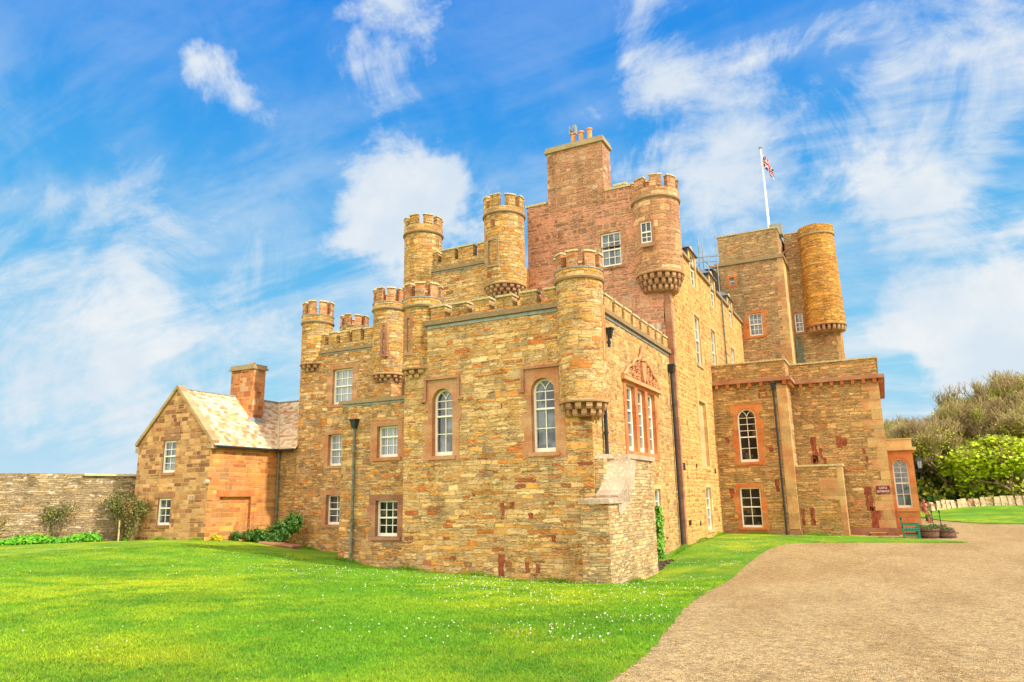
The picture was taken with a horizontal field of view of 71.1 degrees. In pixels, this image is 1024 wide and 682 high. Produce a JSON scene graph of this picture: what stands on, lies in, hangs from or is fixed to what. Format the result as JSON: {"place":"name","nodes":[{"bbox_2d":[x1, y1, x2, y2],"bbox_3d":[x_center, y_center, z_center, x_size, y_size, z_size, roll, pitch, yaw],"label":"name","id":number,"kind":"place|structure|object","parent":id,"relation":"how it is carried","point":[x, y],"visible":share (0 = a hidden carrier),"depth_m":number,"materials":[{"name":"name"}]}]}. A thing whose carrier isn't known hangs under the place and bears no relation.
{"place":"outdoors","nodes":[
{"label":"outdoors","id":0,"kind":"place"},
{"bbox_2d":[316,551,337,553],"bbox_3d":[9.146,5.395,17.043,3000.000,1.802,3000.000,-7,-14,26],"label":"ground","id":1,"kind":"structure","parent":0,"point":[328,552],"depth_m":32.83,"materials":[{"name":"green plant"}]},
{"bbox_2d":[0,473,135,540],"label":"garden wall","id":2,"kind":"structure","parent":1,"relation":"on","point":[24,497],"depth_m":33.24,"materials":[{"name":"grey stone"}]},
{"bbox_2d":[37,496,80,537],"bbox_3d":[-20.786,8.175,32.749,2.038,2.169,0.964,1,-12,-7],"label":"wall shrub","id":3,"kind":"object","parent":2,"relation":"attached to","point":[50,515],"visible":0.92,"depth_m":32.78,"materials":[{"name":"green plant"}]},
{"bbox_2d":[101,483,138,540],"bbox_3d":[-18.476,8.165,33.895,2.026,2.862,1.020,2,-13,-14],"label":"wall shrub","id":4,"kind":"object","parent":1,"relation":"on","point":[113,502],"visible":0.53,"depth_m":33.79,"materials":[{"name":"green plant"}]},
{"bbox_2d":[117,491,153,540],"bbox_3d":[-17.541,8.164,33.190,1.988,2.396,1.009,0,-12,-2],"label":"wall shrub","id":5,"kind":"object","parent":1,"relation":"on","point":[130,511],"visible":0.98,"depth_m":33.13,"materials":[{"name":"green plant"}]},
{"bbox_2d":[884,414,923,429],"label":"tree","id":6,"kind":"object","parent":1,"relation":"on","point":[892,422],"visible":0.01,"depth_m":69.46,"materials":[{"name":"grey plant"}]},
{"bbox_2d":[884,417,933,502],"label":"tree","id":7,"kind":"object","parent":1,"relation":"on","point":[904,428],"visible":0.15,"depth_m":55.98,"materials":[{"name":"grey plant"}]},
{"bbox_2d":[913,459,940,502],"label":"tree","id":8,"kind":"object","parent":1,"relation":"on","point":[926,468],"visible":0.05,"depth_m":59.04,"materials":[{"name":"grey plant"}]},
{"bbox_2d":[892,418,963,500],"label":"tree","id":9,"kind":"object","parent":1,"relation":"on","point":[935,443],"visible":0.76,"depth_m":55.23,"materials":[{"name":"green plant"}]},
{"bbox_2d":[915,433,958,498],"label":"tree","id":10,"kind":"object","parent":1,"relation":"on","point":[931,475],"depth_m":59.70,"materials":[{"name":"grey plant"}]},
{"bbox_2d":[921,399,972,443],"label":"tree","id":11,"kind":"object","parent":1,"relation":"on","point":[948,412],"visible":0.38,"depth_m":59.75,"materials":[{"name":"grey plant"}]},
{"bbox_2d":[915,468,1023,503],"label":"undergrowth","id":12,"kind":"object","parent":1,"relation":"on","point":[939,491],"visible":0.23,"depth_m":55.39,"materials":[{"name":"green plant"}]},
{"bbox_2d":[930,368,1023,474],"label":"tree","id":13,"kind":"object","parent":1,"relation":"on","point":[1006,383],"visible":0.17,"depth_m":62.19,"materials":[{"name":"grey plant"}]},
{"bbox_2d":[932,432,1023,498],"bbox_3d":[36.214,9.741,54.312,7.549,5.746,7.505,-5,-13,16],"label":"tree","id":14,"kind":"object","parent":1,"relation":"on","point":[973,467],"visible":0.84,"depth_m":52.73,"materials":[{"name":"green plant"}]},
{"bbox_2d":[961,422,1012,445],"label":"tree","id":15,"kind":"object","parent":1,"relation":"on","point":[975,433],"visible":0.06,"depth_m":58.71,"materials":[{"name":"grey plant"}]},
{"bbox_2d":[966,371,1015,400],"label":"tree","id":16,"kind":"object","parent":1,"relation":"on","point":[992,380],"visible":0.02,"depth_m":64.22,"materials":[{"name":"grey plant"}]},
{"bbox_2d":[959,388,1023,487],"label":"tree","id":17,"kind":"object","parent":1,"relation":"on","point":[980,416],"visible":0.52,"depth_m":58.94,"materials":[{"name":"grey plant"}]},
{"bbox_2d":[976,388,1023,410],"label":"tree","id":18,"kind":"object","parent":1,"relation":"on","point":[1000,399],"visible":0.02,"depth_m":60.35,"materials":[{"name":"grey plant"}]},
{"bbox_2d":[983,402,1016,414],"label":"tree","id":19,"kind":"object","parent":1,"relation":"on","point":[1009,405],"visible":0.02,"depth_m":59.11,"materials":[{"name":"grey plant"}]},
{"bbox_2d":[995,399,1023,438],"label":"tree","id":20,"kind":"object","parent":1,"relation":"on","point":[1011,423],"visible":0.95,"depth_m":55.85,"materials":[{"name":"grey plant"}]},
{"bbox_2d":[0,530,967,681],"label":"lawn","id":21,"kind":"structure","parent":0,"point":[748,548],"depth_m":13.41,"materials":[{"name":"green plant"}]},
{"bbox_2d":[0,513,14,535],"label":"wall shrub","id":22,"kind":"object","parent":21,"relation":"on","point":[2,524],"visible":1,"depth_m":31.60,"materials":[{"name":"green plant"}]},
{"bbox_2d":[0,532,102,545],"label":"ground cover","id":23,"kind":"object","parent":21,"relation":"on","point":[47,539],"visible":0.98,"depth_m":31.32,"materials":[{"name":"green plant"}]},
{"bbox_2d":[117,520,120,540],"bbox_3d":[-18.125,8.831,33.001,0.088,1.151,0.068,-7,-14,26],"label":"garden stake","id":24,"kind":"object","parent":21,"relation":"on","point":[118,530],"visible":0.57,"depth_m":33.01,"materials":[{"name":"wood"}]},
{"bbox_2d":[208,534,222,540],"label":"yellow flowers","id":25,"kind":"object","parent":21,"relation":"on","point":[216,537],"visible":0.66,"depth_m":31.67,"materials":[{"name":"yellow plant"}]},
{"bbox_2d":[133,362,298,543],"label":"cottage","id":26,"kind":"structure","parent":21,"relation":"on","point":[213,463],"depth_m":33.86,"materials":[{"name":"brown stone"}]},
{"bbox_2d":[155,498,170,527],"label":"window","id":27,"kind":"structure","parent":26,"relation":"in","point":[163,512],"depth_m":33.11,"materials":[{"name":"white paint"}]},
{"bbox_2d":[160,440,176,475],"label":"window","id":28,"kind":"structure","parent":26,"relation":"in","point":[169,451],"depth_m":33.62,"materials":[{"name":"white paint"}]},
{"bbox_2d":[229,529,258,541],"bbox_3d":[-12.431,8.962,32.989,1.354,0.599,0.819,-1,-12,2],"label":"plant","id":29,"kind":"object","parent":21,"relation":"on","point":[237,536],"visible":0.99,"depth_m":32.90,"materials":[{"name":"green plant"}]},
{"bbox_2d":[245,510,304,542],"bbox_3d":[-11.106,8.764,33.463,2.782,1.652,1.291,0,-12,-4],"label":"shrub","id":30,"kind":"object","parent":21,"relation":"on","point":[281,531],"visible":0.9,"depth_m":33.33,"materials":[{"name":"green plant"}]},
{"bbox_2d":[258,541,301,549],"bbox_3d":[-10.583,9.402,32.636,1.978,0.530,0.646,-6,-13,20],"label":"stone edging","id":31,"kind":"object","parent":21,"relation":"on","point":[288,545],"visible":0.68,"depth_m":32.44,"materials":[{"name":"brown stone"}]},
{"bbox_2d":[11,536,917,678],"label":"daisies","id":32,"kind":"object","parent":21,"relation":"on","point":[489,593],"visible":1,"depth_m":15.76,"materials":[{"name":"white plant"}]},
{"bbox_2d":[293,124,899,583],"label":"castle","id":33,"kind":"structure","parent":21,"relation":"on","point":[595,382],"depth_m":32.21,"materials":[{"name":"brown stone"}]},
{"bbox_2d":[320,490,339,528],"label":"window","id":34,"kind":"structure","parent":33,"relation":"in","point":[329,514],"depth_m":33.92,"materials":[{"name":"white paint"}]},
{"bbox_2d":[321,430,341,469],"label":"window","id":35,"kind":"structure","parent":33,"relation":"in","point":[332,445],"depth_m":34.53,"materials":[{"name":"white paint"}]},
{"bbox_2d":[326,363,358,408],"bbox_3d":[-8.199,2.200,34.869,1.985,2.105,0.310,-7,-14,26],"label":"window","id":36,"kind":"structure","parent":33,"relation":"in","point":[341,381],"depth_m":34.99,"materials":[{"name":"white glass"}]},
{"bbox_2d":[367,494,402,541],"bbox_3d":[-4.572,6.525,26.398,1.760,1.670,0.330,-7,-14,26],"label":"window","id":37,"kind":"structure","parent":33,"relation":"in","point":[385,512],"depth_m":26.48,"materials":[{"name":"white paint"}]},
{"bbox_2d":[370,419,403,462],"bbox_3d":[-4.598,3.777,26.986,1.650,1.550,0.330,-7,-14,26],"label":"window","id":38,"kind":"structure","parent":33,"relation":"in","point":[387,437],"depth_m":27.09,"materials":[{"name":"white paint"}]},
{"bbox_2d":[421,374,462,461],"bbox_3d":[-2.347,2.672,24.639,1.680,2.890,0.410,-7,-14,26],"label":"window","id":39,"kind":"structure","parent":33,"relation":"in","point":[441,430],"depth_m":24.70,"materials":[{"name":"white paint"}]},
{"bbox_2d":[518,363,566,458],"bbox_3d":[1.035,2.250,22.959,1.680,2.960,0.410,-7,-14,26],"label":"window","id":40,"kind":"structure","parent":33,"relation":"in","point":[543,424],"depth_m":23.02,"materials":[{"name":"white paint"}]},
{"bbox_2d":[594,226,628,270],"bbox_3d":[4.670,-4.288,33.635,1.660,2.020,0.250,-7,-14,26],"label":"window","id":41,"kind":"structure","parent":33,"relation":"in","point":[613,258],"depth_m":33.66,"materials":[{"name":"white glass"}]},
{"bbox_2d":[626,386,633,450],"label":"window","id":42,"kind":"structure","parent":33,"relation":"in","point":[629,406],"depth_m":25.97,"materials":[{"name":"white paint"}]},
{"bbox_2d":[637,390,643,451],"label":"window","id":43,"kind":"structure","parent":33,"relation":"in","point":[639,392],"depth_m":27.11,"materials":[{"name":"white paint"}]},
{"bbox_2d":[638,219,654,247],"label":"window","id":44,"kind":"structure","parent":33,"relation":"in","point":[646,228],"depth_m":32.02,"materials":[{"name":"white paint"}]},
{"bbox_2d":[647,394,653,453],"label":"window","id":45,"kind":"structure","parent":33,"relation":"in","point":[649,397],"depth_m":28.23,"materials":[{"name":"white paint"}]},
{"bbox_2d":[653,484,665,539],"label":"window","id":46,"kind":"structure","parent":33,"relation":"in","point":[658,493],"depth_m":27.76,"materials":[{"name":"white paint"}]},
{"bbox_2d":[692,310,703,370],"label":"window","id":47,"kind":"structure","parent":33,"relation":"in","point":[696,318],"depth_m":36.46,"materials":[{"name":"white paint"}]},
{"bbox_2d":[697,397,710,469],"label":"blocked window","id":48,"kind":"structure","parent":33,"relation":"in","point":[702,407],"depth_m":35.38,"materials":[{"name":"beige stone"}]},
{"bbox_2d":[695,236,719,292],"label":"scaffolding","id":49,"kind":"object","parent":33,"relation":"on","point":[699,262],"visible":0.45,"depth_m":46.03,"materials":[{"name":"grey metal"}]},
{"bbox_2d":[704,484,714,533],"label":"window","id":50,"kind":"structure","parent":33,"relation":"in","point":[708,487],"depth_m":34.49,"materials":[{"name":"white paint"}]},
{"bbox_2d":[709,325,717,364],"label":"window","id":51,"kind":"structure","parent":33,"relation":"in","point":[713,341],"depth_m":39.97,"materials":[{"name":"white paint"}]},
{"bbox_2d":[725,275,736,287],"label":"window","id":52,"kind":"structure","parent":33,"relation":"in","point":[731,281],"depth_m":50.17,"materials":[{"name":"white paint"}]},
{"bbox_2d":[730,344,735,362],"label":"window","id":53,"kind":"structure","parent":33,"relation":"in","point":[732,348],"depth_m":45.25,"materials":[{"name":"white paint"}]},
{"bbox_2d":[730,403,766,465],"bbox_3d":[12.203,4.820,36.906,1.610,3.160,0.310,-7,-14,26],"label":"window","id":54,"kind":"structure","parent":33,"relation":"in","point":[748,435],"depth_m":36.93,"materials":[{"name":"white paint"}]},
{"bbox_2d":[733,484,768,530],"bbox_3d":[12.075,8.420,36.221,1.640,2.320,0.310,-7,-14,26],"label":"window","id":55,"kind":"structure","parent":33,"relation":"in","point":[750,500],"depth_m":36.26,"materials":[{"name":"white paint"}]},
{"bbox_2d":[743,309,767,338],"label":"window","id":56,"kind":"structure","parent":33,"relation":"in","point":[755,326],"depth_m":48.96,"materials":[{"name":"white paint"}]},
{"bbox_2d":[759,146,769,227],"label":"flagpole","id":57,"kind":"object","parent":33,"relation":"on","point":[766,203],"visible":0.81,"depth_m":51.74,"materials":[{"name":"white metal"}]},
{"bbox_2d":[762,154,774,180],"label":"flag","id":58,"kind":"object","parent":57,"relation":"attached to","point":[768,168],"visible":1,"depth_m":51.89,"materials":[{"name":"fabric"}]},
{"bbox_2d":[792,311,807,334],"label":"window","id":59,"kind":"structure","parent":33,"relation":"in","point":[799,320],"depth_m":50.58,"materials":[{"name":"white paint"}]},
{"bbox_2d":[876,486,889,492],"bbox_3d":[18.314,7.331,35.327,0.600,0.370,0.054,-7,-14,26],"label":"wall sign","id":60,"kind":"object","parent":33,"relation":"attached to","point":[882,489],"visible":1,"depth_m":35.31,"materials":[{"name":"red paint"}]},
{"bbox_2d":[886,438,921,534],"bbox_3d":[20.223,7.786,36.887,1.443,5.320,3.453,-7,-14,26],"label":"porch","id":61,"kind":"object","parent":33,"relation":"attached to","point":[900,451],"visible":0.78,"depth_m":35.88,"materials":[{"name":"orange stone"}]},
{"bbox_2d":[892,460,912,507],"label":"window","id":62,"kind":"structure","parent":61,"relation":"in","point":[901,478],"depth_m":36.05,"materials":[{"name":"white glass"}]},
{"bbox_2d":[914,455,922,472],"bbox_3d":[20.287,6.136,35.737,0.442,0.850,0.340,-7,-14,26],"label":"wall lantern","id":63,"kind":"object","parent":61,"relation":"attached to","point":[918,460],"depth_m":35.64,"materials":[{"name":"black metal"}]},
{"bbox_2d":[658,559,673,570],"bbox_3d":[5.102,7.912,25.051,0.796,0.357,2.712,-7,-14,26],"label":"soil bed","id":64,"kind":"object","parent":21,"relation":"on","point":[662,563],"visible":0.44,"depth_m":25.28,"materials":[{"name":"brown soil"}]},
{"bbox_2d":[655,505,668,564],"bbox_3d":[5.052,6.988,25.246,0.596,2.347,1.562,-7,-14,26],"label":"climbing plant","id":65,"kind":"object","parent":64,"relation":"on","point":[660,522],"visible":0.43,"depth_m":25.19,"materials":[{"name":"green plant"}]},
{"bbox_2d":[0,0,1023,473],"label":"sky","id":66,"kind":"structure","parent":0,"point":[178,178],"materials":[{"name":"blue"}]},
{"bbox_2d":[608,518,1023,681],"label":"gravel drive","id":67,"kind":"structure","parent":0,"point":[874,612],"depth_m":11.48,"materials":[{"name":"beige gravel"}]},
{"bbox_2d":[870,532,886,535],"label":"step block","id":68,"kind":"structure","parent":67,"relation":"on","point":[878,533],"depth_m":34.69,"materials":[{"name":"orange stone"}]},
{"bbox_2d":[899,516,920,538],"bbox_3d":[18.388,8.611,33.057,0.770,0.960,1.520,-7,-14,26],"label":"garden bench","id":69,"kind":"object","parent":67,"relation":"on","point":[917,525],"visible":0.98,"depth_m":32.48,"materials":[{"name":"green paint"}]},
{"bbox_2d":[919,503,931,510],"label":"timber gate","id":70,"kind":"structure","parent":67,"relation":"on","point":[929,507],"depth_m":50.91,"materials":[{"name":"beige wood"}]},
{"bbox_2d":[920,526,939,538],"bbox_3d":[19.140,8.759,32.804,0.840,0.543,0.840,-7,-14,26],"label":"barrel planter","id":71,"kind":"object","parent":67,"relation":"on","point":[930,532],"visible":0.96,"depth_m":32.51,"materials":[{"name":"brown wood"}]},
{"bbox_2d":[921,499,932,523],"bbox_3d":[20.953,8.612,36.159,0.479,1.287,0.668,-7,-14,26],"label":"flowering shrub","id":72,"kind":"object","parent":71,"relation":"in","point":[928,516],"visible":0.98,"depth_m":36.09,"materials":[{"name":"pink plant"}]},
{"bbox_2d":[929,524,947,527],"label":"plants","id":73,"kind":"object","parent":71,"relation":"in","point":[936,525],"visible":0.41,"depth_m":34.02,"materials":[{"name":"green plant"}]},
{"bbox_2d":[939,527,954,538],"bbox_3d":[19.828,8.748,32.676,0.720,0.491,0.720,-7,-14,26],"label":"barrel planter","id":74,"kind":"object","parent":67,"relation":"on","point":[947,533],"visible":0.95,"depth_m":32.41,"materials":[{"name":"brown wood"}]},
{"bbox_2d":[920,505,1023,523],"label":"lawn","id":75,"kind":"structure","parent":0,"point":[1011,514],"depth_m":46.10,"materials":[{"name":"green plant"}]},
{"bbox_2d":[886,421,911,438],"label":"tree","id":76,"kind":"object","parent":75,"relation":"on","point":[891,429],"depth_m":62.59,"materials":[{"name":"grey plant"}]},
{"bbox_2d":[929,496,1023,510],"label":"field wall","id":77,"kind":"structure","parent":75,"relation":"on","point":[989,501],"depth_m":51.31,"materials":[{"name":"brown stone"}]}
]}

